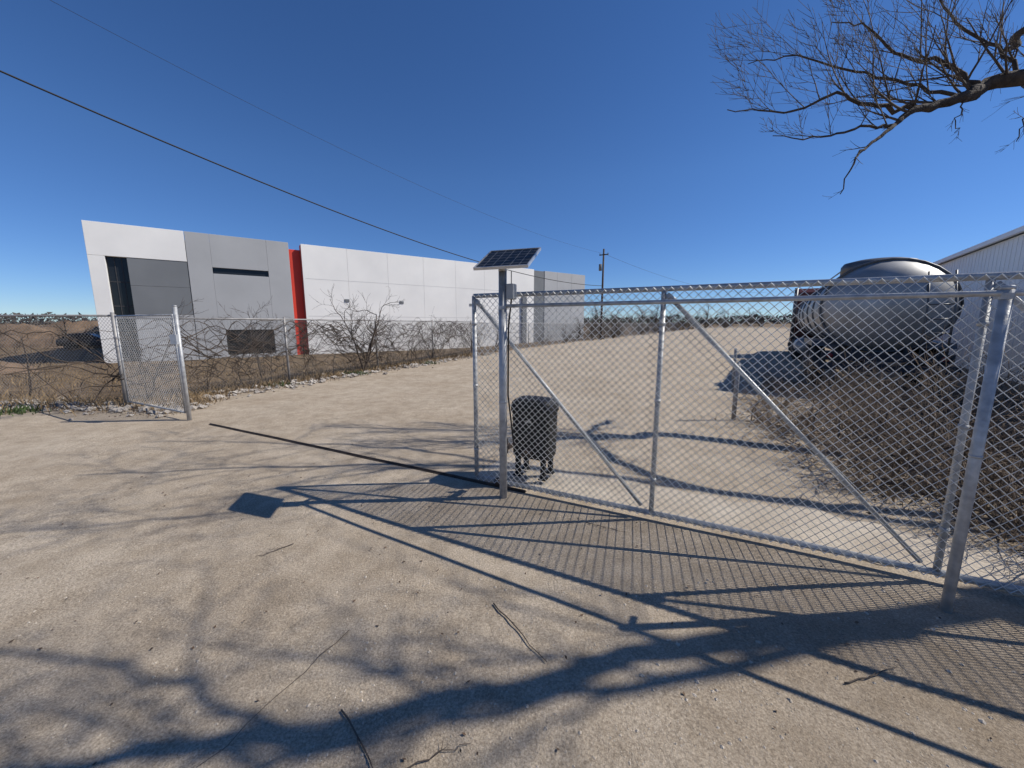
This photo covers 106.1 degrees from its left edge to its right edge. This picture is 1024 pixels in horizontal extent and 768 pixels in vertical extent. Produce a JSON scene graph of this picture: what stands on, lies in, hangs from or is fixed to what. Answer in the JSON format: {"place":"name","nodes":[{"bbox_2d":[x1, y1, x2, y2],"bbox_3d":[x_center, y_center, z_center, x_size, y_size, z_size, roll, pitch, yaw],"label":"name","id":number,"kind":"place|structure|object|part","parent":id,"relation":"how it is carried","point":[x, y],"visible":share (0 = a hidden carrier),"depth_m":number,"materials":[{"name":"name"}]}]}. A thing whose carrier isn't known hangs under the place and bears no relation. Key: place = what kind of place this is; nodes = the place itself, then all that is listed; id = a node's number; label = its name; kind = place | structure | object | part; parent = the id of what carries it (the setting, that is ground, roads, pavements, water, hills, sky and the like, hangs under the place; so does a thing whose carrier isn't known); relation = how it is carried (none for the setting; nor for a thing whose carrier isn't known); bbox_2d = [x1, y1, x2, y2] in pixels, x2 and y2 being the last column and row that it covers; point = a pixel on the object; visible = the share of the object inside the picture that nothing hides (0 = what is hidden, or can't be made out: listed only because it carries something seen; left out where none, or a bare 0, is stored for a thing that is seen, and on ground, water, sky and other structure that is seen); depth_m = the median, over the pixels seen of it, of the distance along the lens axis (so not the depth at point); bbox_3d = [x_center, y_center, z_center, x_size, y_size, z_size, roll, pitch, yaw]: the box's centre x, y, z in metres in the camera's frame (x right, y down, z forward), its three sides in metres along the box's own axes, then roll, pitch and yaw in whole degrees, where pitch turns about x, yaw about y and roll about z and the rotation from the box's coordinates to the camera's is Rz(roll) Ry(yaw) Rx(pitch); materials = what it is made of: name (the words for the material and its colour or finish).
{"place":"outdoors","nodes":[
{"label":"outdoors","id":0,"kind":"place"},
{"bbox_2d":[0,322,1023,767],"bbox_3d":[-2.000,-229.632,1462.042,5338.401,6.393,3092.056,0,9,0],"label":"ground","id":1,"kind":"structure","parent":0,"point":[206,512],"depth_m":2.28,"materials":[{"name":"grey gravel"}]},
{"bbox_2d":[0,361,39,373],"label":"soil mound","id":2,"kind":"object","parent":1,"relation":"on","point":[8,364],"visible":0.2,"depth_m":20.09,"materials":[{"name":"beige soil"}]},
{"bbox_2d":[0,325,66,396],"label":"bare sapling","id":3,"kind":"object","parent":1,"relation":"on","point":[30,377],"visible":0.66,"depth_m":8.36,"materials":[{"name":"brown plant"}]},
{"bbox_2d":[0,321,101,347],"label":"soil mound","id":4,"kind":"object","parent":1,"relation":"on","point":[72,327],"visible":0.23,"depth_m":41.42,"materials":[{"name":"brown soil"}]},
{"bbox_2d":[0,312,127,405],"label":"chain link fence","id":5,"kind":"object","parent":1,"relation":"on","point":[116,345],"visible":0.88,"depth_m":7.39,"materials":[{"name":"metal"}]},
{"bbox_2d":[45,317,98,348],"bbox_3d":[-42.942,-5.044,37.665,5.243,3.389,2.771,-2,9,-11],"label":"background tree","id":6,"kind":"object","parent":1,"relation":"on","point":[66,331],"visible":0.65,"depth_m":37.87,"materials":[{"name":"brown plant"}]},
{"bbox_2d":[56,333,100,348],"bbox_3d":[-43.000,-4.458,39.283,4.400,1.495,1.800,-5,10,-28],"label":"parked car","id":7,"kind":"object","parent":1,"relation":"on","point":[90,335],"visible":0.27,"depth_m":38.47,"materials":[{"name":"paint"}]},
{"bbox_3d":[-43.417,-4.880,38.987,2.850,0.490,1.510,-5,10,-28],"label":"window","id":8,"kind":"part","parent":7,"relation":"part of","materials":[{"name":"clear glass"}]},
{"bbox_2d":[114,305,191,420],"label":"pedestrian gate","id":9,"kind":"structure","parent":1,"relation":"on","point":[175,338],"depth_m":6.65,"materials":[{"name":"metal"}]},
{"bbox_2d":[106,299,205,389],"bbox_3d":[-8.617,-0.968,9.427,0.932,2.341,2.197,4,10,25],"label":"bare sapling","id":10,"kind":"object","parent":1,"relation":"on","point":[154,379],"visible":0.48,"depth_m":9.63,"materials":[{"name":"brown plant"}]},
{"bbox_2d":[0,360,439,415],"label":"weeds","id":11,"kind":"object","parent":1,"relation":"on","point":[24,408],"visible":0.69,"depth_m":7.05,"materials":[{"name":"brown plant"}]},
{"bbox_2d":[0,352,496,420],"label":"rubble","id":12,"kind":"object","parent":1,"relation":"on","point":[113,408],"visible":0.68,"depth_m":7.61,"materials":[{"name":"stone"}]},
{"bbox_2d":[218,297,281,377],"bbox_3d":[-7.596,-1.388,11.601,1.578,2.552,1.663,5,10,31],"label":"bare sapling","id":13,"kind":"object","parent":1,"relation":"on","point":[257,358],"visible":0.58,"depth_m":11.51,"materials":[{"name":"brown plant"}]},
{"bbox_2d":[197,630,348,766],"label":"fallen stick","id":14,"kind":"object","parent":1,"relation":"on","point":[277,695],"visible":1,"depth_m":1.68,"materials":[{"name":"brown wood"}]},
{"bbox_2d":[258,543,293,555],"bbox_3d":[-1.687,1.176,2.736,0.025,0.015,0.241,8,12,42],"label":"fallen stick","id":15,"kind":"object","parent":1,"relation":"on","point":[277,549],"visible":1,"depth_m":2.75,"materials":[{"name":"brown wood"}]},
{"bbox_2d":[117,317,471,404],"bbox_3d":[-4.795,-1.314,13.641,0.060,1.978,13.800,4,10,23],"label":"chain link fence","id":16,"kind":"object","parent":1,"relation":"on","point":[286,338],"visible":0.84,"depth_m":10.46,"materials":[{"name":"metal"}]},
{"bbox_2d":[0,317,311,407],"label":"bare vine","id":17,"kind":"object","parent":16,"relation":"attached to","point":[117,376],"visible":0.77,"depth_m":7.79,"materials":[{"name":"brown plant"}]},
{"bbox_2d":[91,314,335,389],"bbox_3d":[-6.857,-0.829,9.793,1.754,2.041,5.552,5,10,30],"label":"bare vine","id":18,"kind":"object","parent":16,"relation":"attached to","point":[239,348],"visible":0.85,"depth_m":9.52,"materials":[{"name":"brown plant"}]},
{"bbox_2d":[256,317,402,383],"bbox_3d":[-5.265,-0.945,12.259,2.040,2.350,5.718,4,10,21],"label":"bare vine","id":19,"kind":"object","parent":16,"relation":"attached to","point":[316,332],"visible":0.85,"depth_m":11.34,"materials":[{"name":"brown plant"}]},
{"bbox_2d":[268,310,423,376],"bbox_3d":[-5.649,-1.532,13.535,2.972,2.051,6.776,6,11,32],"label":"bare vine","id":20,"kind":"object","parent":16,"relation":"attached to","point":[333,327],"visible":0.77,"depth_m":12.45,"materials":[{"name":"brown plant"}]},
{"bbox_2d":[391,312,462,362],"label":"bare vine","id":21,"kind":"object","parent":16,"relation":"attached to","point":[419,324],"visible":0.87,"depth_m":16.04,"materials":[{"name":"brown plant"}]},
{"bbox_2d":[444,322,488,354],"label":"bare vine","id":22,"kind":"object","parent":16,"relation":"attached to","point":[467,334],"visible":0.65,"depth_m":19.45,"materials":[{"name":"brown plant"}]},
{"bbox_2d":[81,220,584,362],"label":"warehouse building","id":23,"kind":"structure","parent":1,"relation":"on","point":[137,270],"depth_m":29.16,"materials":[{"name":"grey concrete"}]},
{"bbox_2d":[110,257,136,361],"bbox_3d":[-24.720,-4.500,24.602,0.910,6.880,0.028,-7,11,-36],"label":"window frame","id":24,"kind":"structure","parent":23,"relation":"in","point":[117,281],"depth_m":24.47,"materials":[{"name":"black metal"}]},
{"bbox_2d":[213,268,267,276],"bbox_3d":[-19.560,-8.053,27.836,3.280,0.400,0.168,-7,11,-36],"label":"window","id":25,"kind":"structure","parent":23,"relation":"in","point":[215,270],"depth_m":27.72,"materials":[{"name":"black glass"}]},
{"bbox_2d":[226,330,275,354],"bbox_3d":[-19.435,-3.153,28.730,2.930,1.780,0.118,-7,11,-36],"label":"window","id":26,"kind":"structure","parent":23,"relation":"in","point":[233,331],"depth_m":28.46,"materials":[{"name":"black glass"}]},
{"bbox_2d":[341,709,372,767],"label":"fallen stick","id":27,"kind":"object","parent":1,"relation":"on","point":[350,723],"visible":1,"depth_m":1.50,"materials":[{"name":"brown wood"}]},
{"bbox_2d":[313,286,402,369],"bbox_3d":[-4.932,-1.878,12.940,2.805,3.029,2.453,-8,12,-41],"label":"bare sapling","id":28,"kind":"object","parent":1,"relation":"on","point":[367,358],"visible":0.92,"depth_m":12.87,"materials":[{"name":"brown plant"}]},
{"bbox_2d":[209,423,526,492],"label":"gate track","id":29,"kind":"structure","parent":1,"relation":"on","point":[405,465],"depth_m":4.51,"materials":[{"name":"metal"}]},
{"bbox_2d":[334,317,433,364],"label":"bare vine","id":30,"kind":"object","parent":1,"relation":"on","point":[393,348],"visible":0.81,"depth_m":14.73,"materials":[{"name":"brown plant"}]},
{"bbox_2d":[0,312,791,324],"bbox_3d":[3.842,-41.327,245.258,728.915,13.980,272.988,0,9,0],"label":"wood","id":31,"kind":"object","parent":1,"relation":"on","point":[784,320],"visible":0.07,"depth_m":235.94,"materials":[{"name":"brown plant"}]},
{"bbox_2d":[415,315,442,357],"bbox_3d":[-3.648,-1.962,16.995,2.492,2.223,1.446,5,10,31],"label":"bare sapling","id":32,"kind":"object","parent":1,"relation":"on","point":[438,336],"visible":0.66,"depth_m":16.66,"materials":[{"name":"brown plant"}]},
{"bbox_2d":[407,739,470,767],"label":"fallen stick","id":33,"kind":"object","parent":1,"relation":"on","point":[437,752],"visible":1,"depth_m":1.45,"materials":[{"name":"brown wood"}]},
{"bbox_2d":[421,320,488,356],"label":"bare vine","id":34,"kind":"object","parent":1,"relation":"on","point":[454,331],"visible":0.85,"depth_m":18.04,"materials":[{"name":"brown plant"}]},
{"bbox_2d":[487,308,526,350],"bbox_3d":[-0.442,-3.212,22.347,3.104,2.771,1.325,9,12,44],"label":"bare sapling","id":35,"kind":"object","parent":1,"relation":"on","point":[498,331],"visible":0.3,"depth_m":22.90,"materials":[{"name":"brown plant"}]},
{"bbox_2d":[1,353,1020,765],"bbox_3d":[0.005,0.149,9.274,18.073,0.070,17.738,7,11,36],"label":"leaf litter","id":36,"kind":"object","parent":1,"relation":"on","point":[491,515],"visible":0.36,"depth_m":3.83,"materials":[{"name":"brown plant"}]},
{"bbox_2d":[0,349,1023,529],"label":"dry grass","id":37,"kind":"structure","parent":1,"relation":"on","point":[331,373],"depth_m":9.38,"materials":[{"name":"brown plant"}]},
{"bbox_2d":[493,603,546,661],"bbox_3d":[0.028,1.284,2.017,0.017,0.022,0.478,-6,11,-34],"label":"fallen stick","id":38,"kind":"object","parent":1,"relation":"on","point":[517,628],"visible":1,"depth_m":2.04,"materials":[{"name":"brown wood"}]},
{"bbox_2d":[471,322,576,352],"bbox_3d":[1.948,-3.492,27.790,0.059,1.910,18.003,4,10,27],"label":"chain link fence","id":39,"kind":"object","parent":1,"relation":"on","point":[548,328],"visible":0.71,"depth_m":26.49,"materials":[{"name":"metal"}]},
{"bbox_2d":[536,331,554,344],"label":"background tree","id":40,"kind":"object","parent":1,"relation":"on","point":[545,340],"visible":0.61,"depth_m":29.43,"materials":[{"name":"brown plant"}]},
{"bbox_2d":[559,326,577,341],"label":"background tree","id":41,"kind":"object","parent":1,"relation":"on","point":[570,336],"visible":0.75,"depth_m":33.01,"materials":[{"name":"brown plant"}]},
{"bbox_2d":[571,318,588,340],"bbox_3d":[6.070,-5.109,35.554,2.071,2.408,3.430,0,9,-2],"label":"background tree","id":42,"kind":"object","parent":1,"relation":"on","point":[579,333],"visible":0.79,"depth_m":35.80,"materials":[{"name":"brown plant"}]},
{"bbox_2d":[583,318,605,339],"bbox_3d":[8.188,-5.435,37.615,2.538,2.387,4.403,2,9,13],"label":"background tree","id":43,"kind":"object","parent":1,"relation":"on","point":[591,330],"visible":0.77,"depth_m":36.98,"materials":[{"name":"brown plant"}]},
{"bbox_2d":[581,300,609,337],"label":"background tree","id":44,"kind":"object","parent":1,"relation":"on","point":[597,315],"visible":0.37,"depth_m":43.82,"materials":[{"name":"brown plant"}]},
{"bbox_2d":[593,319,609,338],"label":"background tree","id":45,"kind":"object","parent":1,"relation":"on","point":[604,331],"visible":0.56,"depth_m":39.15,"materials":[{"name":"brown plant"}]},
{"bbox_2d":[576,323,631,339],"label":"chain link fence","id":46,"kind":"object","parent":1,"relation":"on","point":[606,328],"visible":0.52,"depth_m":43.17,"materials":[{"name":"metal"}]},
{"bbox_2d":[599,249,608,339],"bbox_3d":[8.717,-8.405,37.065,0.894,8.860,0.374,4,10,23],"label":"utility pole","id":47,"kind":"object","parent":1,"relation":"on","point":[601,267],"visible":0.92,"depth_m":36.82,"materials":[{"name":"brown wood"}]},
{"bbox_2d":[0,70,601,285],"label":"power line","id":48,"kind":"object","parent":47,"relation":"attached to","point":[234,170],"visible":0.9,"depth_m":12.64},
{"bbox_2d":[50,0,603,253],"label":"power line","id":49,"kind":"object","parent":47,"relation":"attached to","point":[269,113],"visible":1,"depth_m":15.56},
{"bbox_2d":[590,315,631,332],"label":"background tree","id":50,"kind":"object","parent":1,"relation":"on","point":[614,322],"visible":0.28,"depth_m":58.91,"materials":[{"name":"brown plant"}]},
{"bbox_2d":[597,313,626,337],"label":"background tree","id":51,"kind":"object","parent":1,"relation":"on","point":[611,331],"visible":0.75,"depth_m":41.08,"materials":[{"name":"brown plant"}]},
{"bbox_2d":[610,309,631,333],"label":"background tree","id":52,"kind":"object","parent":1,"relation":"on","point":[618,315],"visible":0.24,"depth_m":69.41,"materials":[{"name":"brown plant"}]},
{"bbox_2d":[610,309,658,331],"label":"background tree","id":53,"kind":"object","parent":1,"relation":"on","point":[647,320],"visible":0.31,"depth_m":76.53,"materials":[{"name":"brown plant"}]},
{"bbox_2d":[625,305,649,331],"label":"background tree","id":54,"kind":"object","parent":1,"relation":"on","point":[642,316],"visible":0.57,"depth_m":64.13,"materials":[{"name":"brown plant"}]},
{"bbox_2d":[633,318,655,334],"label":"background tree","id":55,"kind":"object","parent":1,"relation":"on","point":[645,329],"visible":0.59,"depth_m":54.85,"materials":[{"name":"brown plant"}]},
{"bbox_2d":[631,322,677,335],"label":"chain link fence","id":56,"kind":"object","parent":1,"relation":"on","point":[649,328],"visible":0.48,"depth_m":59.20,"materials":[{"name":"metal"}]},
{"bbox_2d":[646,305,679,327],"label":"background tree","id":57,"kind":"object","parent":1,"relation":"on","point":[658,316],"visible":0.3,"depth_m":81.71,"materials":[{"name":"brown plant"}]},
{"bbox_2d":[648,311,681,331],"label":"background tree","id":58,"kind":"object","parent":1,"relation":"on","point":[654,320],"visible":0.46,"depth_m":72.44,"materials":[{"name":"brown plant"}]},
{"bbox_2d":[665,323,682,330],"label":"background tree","id":59,"kind":"object","parent":1,"relation":"on","point":[673,328],"visible":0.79,"depth_m":69.12,"materials":[{"name":"brown plant"}]},
{"bbox_2d":[671,315,687,329],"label":"background tree","id":60,"kind":"object","parent":1,"relation":"on","point":[683,321],"visible":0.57,"depth_m":77.03,"materials":[{"name":"brown plant"}]},
{"bbox_2d":[670,314,695,329],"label":"background tree","id":61,"kind":"object","parent":1,"relation":"on","point":[685,323],"visible":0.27,"depth_m":84.85,"materials":[{"name":"brown plant"}]},
{"bbox_2d":[700,304,728,327],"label":"background tree","id":62,"kind":"object","parent":1,"relation":"on","point":[706,317],"visible":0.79,"depth_m":82.21,"materials":[{"name":"brown plant"}]},
{"bbox_2d":[716,313,742,326],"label":"background tree","id":63,"kind":"object","parent":1,"relation":"on","point":[728,322],"visible":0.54,"depth_m":94.07,"materials":[{"name":"brown plant"}]},
{"bbox_2d":[718,312,748,326],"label":"background tree","id":64,"kind":"object","parent":1,"relation":"on","point":[731,319],"visible":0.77,"depth_m":87.97,"materials":[{"name":"brown plant"}]},
{"bbox_2d":[731,348,737,389],"bbox_3d":[5.400,-0.312,9.364,0.068,1.120,0.070,0,9,0],"label":"pipe bollard","id":65,"kind":"object","parent":1,"relation":"on","point":[734,360],"visible":0.6,"depth_m":9.34,"materials":[{"name":"grey metal"}]},
{"bbox_2d":[731,364,740,420],"bbox_3d":[3.720,0.186,6.406,0.068,1.050,0.070,0,9,0],"label":"pipe bollard","id":66,"kind":"object","parent":1,"relation":"on","point":[735,391],"visible":0.58,"depth_m":6.38,"materials":[{"name":"grey metal"}]},
{"bbox_2d":[734,307,756,325],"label":"background tree","id":67,"kind":"object","parent":1,"relation":"on","point":[741,320],"visible":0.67,"depth_m":98.58,"materials":[{"name":"brown plant"}]},
{"bbox_2d":[743,313,774,326],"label":"background tree","id":68,"kind":"object","parent":1,"relation":"on","point":[760,321],"visible":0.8,"depth_m":86.49,"materials":[{"name":"brown plant"}]},
{"bbox_2d":[498,269,1023,613],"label":"gate guide frame","id":69,"kind":"object","parent":1,"relation":"on","point":[1004,295],"visible":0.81,"depth_m":2.10,"materials":[{"name":"metal"}]},
{"bbox_2d":[473,247,540,270],"bbox_3d":[-0.034,-1.067,3.278,0.476,0.223,0.386,3,9,20],"label":"solar panel","id":70,"kind":"object","parent":69,"relation":"attached to","point":[503,260],"visible":1,"depth_m":3.24,"materials":[{"name":"glass"}]},
{"bbox_2d":[506,271,516,445],"bbox_3d":[0.009,-0.185,3.416,0.078,1.571,0.142,5,10,29],"label":"control box","id":71,"kind":"object","parent":69,"relation":"attached to","point":[511,291],"visible":1,"depth_m":3.32,"materials":[{"name":"grey plastic"}]},
{"bbox_2d":[472,271,1023,594],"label":"sliding gate","id":72,"kind":"structure","parent":69,"relation":"attached to","point":[963,426],"depth_m":2.65,"materials":[{"name":"metal"}]},
{"bbox_2d":[725,377,825,434],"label":"dead bush","id":73,"kind":"object","parent":1,"relation":"on","point":[762,417],"visible":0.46,"depth_m":6.18,"materials":[{"name":"brown plant"}]},
{"bbox_2d":[727,378,831,413],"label":"dead bush","id":74,"kind":"object","parent":1,"relation":"on","point":[762,401],"visible":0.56,"depth_m":7.41,"materials":[{"name":"brown plant"}]},
{"bbox_2d":[728,352,832,397],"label":"dead bush","id":75,"kind":"object","parent":1,"relation":"on","point":[781,382],"visible":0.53,"depth_m":9.22,"materials":[{"name":"brown plant"}]},
{"bbox_2d":[770,358,943,434],"bbox_3d":[5.391,0.496,6.258,3.699,2.034,1.963,-6,11,-34],"label":"dead bush","id":76,"kind":"object","parent":1,"relation":"on","point":[842,398],"visible":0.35,"depth_m":6.26,"materials":[{"name":"brown plant"}]},
{"bbox_2d":[776,350,940,415],"bbox_3d":[6.658,0.354,7.570,4.424,1.959,2.272,-3,9,-19],"label":"dead bush","id":77,"kind":"object","parent":1,"relation":"on","point":[881,390],"visible":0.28,"depth_m":7.60,"materials":[{"name":"brown plant"}]},
{"bbox_2d":[766,340,961,401],"bbox_3d":[7.204,0.159,8.264,2.347,2.301,3.137,-6,11,-36],"label":"dead bush","id":78,"kind":"object","parent":1,"relation":"on","point":[801,376],"visible":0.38,"depth_m":8.22,"materials":[{"name":"brown plant"}]},
{"bbox_2d":[705,0,1023,198],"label":"bare tree","id":79,"kind":"object","parent":1,"relation":"on","point":[977,89],"visible":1,"depth_m":5.05,"materials":[{"name":"brown plant"}]},
{"bbox_2d":[844,667,895,683],"bbox_3d":[1.649,1.334,1.772,0.314,0.018,0.024,-3,9,-17],"label":"fallen stick","id":80,"kind":"object","parent":1,"relation":"on","point":[872,675],"visible":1,"depth_m":1.75,"materials":[{"name":"brown wood"}]},
{"bbox_2d":[787,257,963,391],"bbox_3d":[12.293,-2.287,14.453,2.700,3.235,14.590,6,11,33],"label":"tank truck","id":81,"kind":"object","parent":1,"relation":"on","point":[887,267],"visible":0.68,"depth_m":8.71,"materials":[{"name":"metal"}]},
{"bbox_2d":[759,362,997,463],"bbox_3d":[4.977,0.479,5.419,2.716,1.603,2.525,-8,12,-41],"label":"dead bush","id":82,"kind":"object","parent":1,"relation":"on","point":[812,420],"visible":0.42,"depth_m":5.32,"materials":[{"name":"brown plant"}]},
{"bbox_2d":[741,387,1022,495],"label":"dead bush","id":83,"kind":"object","parent":1,"relation":"on","point":[851,447],"visible":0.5,"depth_m":4.36,"materials":[{"name":"brown plant"}]},
{"bbox_2d":[780,420,1016,524],"bbox_3d":[3.638,0.852,3.732,1.463,1.010,1.778,2,9,11],"label":"dead bush","id":84,"kind":"object","parent":1,"relation":"on","point":[892,474],"visible":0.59,"depth_m":3.77,"materials":[{"name":"brown plant"}]},
{"bbox_2d":[793,314,1023,443],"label":"dead bush","id":85,"kind":"object","parent":1,"relation":"on","point":[978,394],"visible":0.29,"depth_m":5.76,"materials":[{"name":"brown plant"}]},
{"bbox_2d":[811,379,1023,550],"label":"dead bush","id":86,"kind":"object","parent":1,"relation":"on","point":[984,483],"visible":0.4,"depth_m":3.47,"materials":[{"name":"brown plant"}]},
{"bbox_2d":[815,364,1023,500],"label":"dead bush","id":87,"kind":"object","parent":1,"relation":"on","point":[966,444],"visible":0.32,"depth_m":4.04,"materials":[{"name":"brown plant"}]},
{"bbox_2d":[816,349,1023,422],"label":"dead bush","id":88,"kind":"object","parent":1,"relation":"on","point":[947,400],"visible":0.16,"depth_m":7.01,"materials":[{"name":"brown plant"}]},
{"bbox_2d":[821,347,1023,480],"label":"dead bush","id":89,"kind":"object","parent":1,"relation":"on","point":[973,421],"visible":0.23,"depth_m":4.68,"materials":[{"name":"brown plant"}]},
{"bbox_2d":[859,419,1023,578],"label":"dead bush","id":90,"kind":"object","parent":1,"relation":"on","point":[1015,531],"visible":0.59,"depth_m":2.98,"materials":[{"name":"brown plant"}]},
{"bbox_2d":[878,343,1023,491],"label":"dead bush","id":91,"kind":"object","parent":1,"relation":"on","point":[959,415],"visible":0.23,"depth_m":4.24,"materials":[{"name":"brown plant"}]},
{"bbox_2d":[895,361,1023,414],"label":"dead bush","id":92,"kind":"object","parent":1,"relation":"on","point":[1001,386],"visible":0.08,"depth_m":7.01,"materials":[{"name":"brown plant"}]},
{"bbox_2d":[914,383,1023,444],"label":"dead bush","id":93,"kind":"object","parent":1,"relation":"on","point":[1001,426],"visible":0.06,"depth_m":5.00,"materials":[{"name":"brown plant"}]},
{"bbox_2d":[933,225,1023,382],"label":"metal building","id":94,"kind":"structure","parent":1,"relation":"on","point":[1004,252],"depth_m":12.50,"materials":[{"name":"white metal"}]},
{"bbox_2d":[0,0,1023,322],"label":"sky","id":95,"kind":"structure","parent":0,"point":[595,126],"materials":[{"name":"blue"}]},
{"bbox_2d":[473,457,1023,595],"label":"pavement","id":96,"kind":"structure","parent":0,"point":[886,544],"depth_m":3.14,"materials":[{"name":"concrete"}]},
{"bbox_2d":[511,395,558,480],"bbox_3d":[0.219,0.545,3.950,0.436,0.820,0.408,4,10,27],"label":"gate opener","id":97,"kind":"object","parent":96,"relation":"on","point":[521,418],"visible":0.77,"depth_m":3.83,"materials":[{"name":"black plastic"}]}
]}

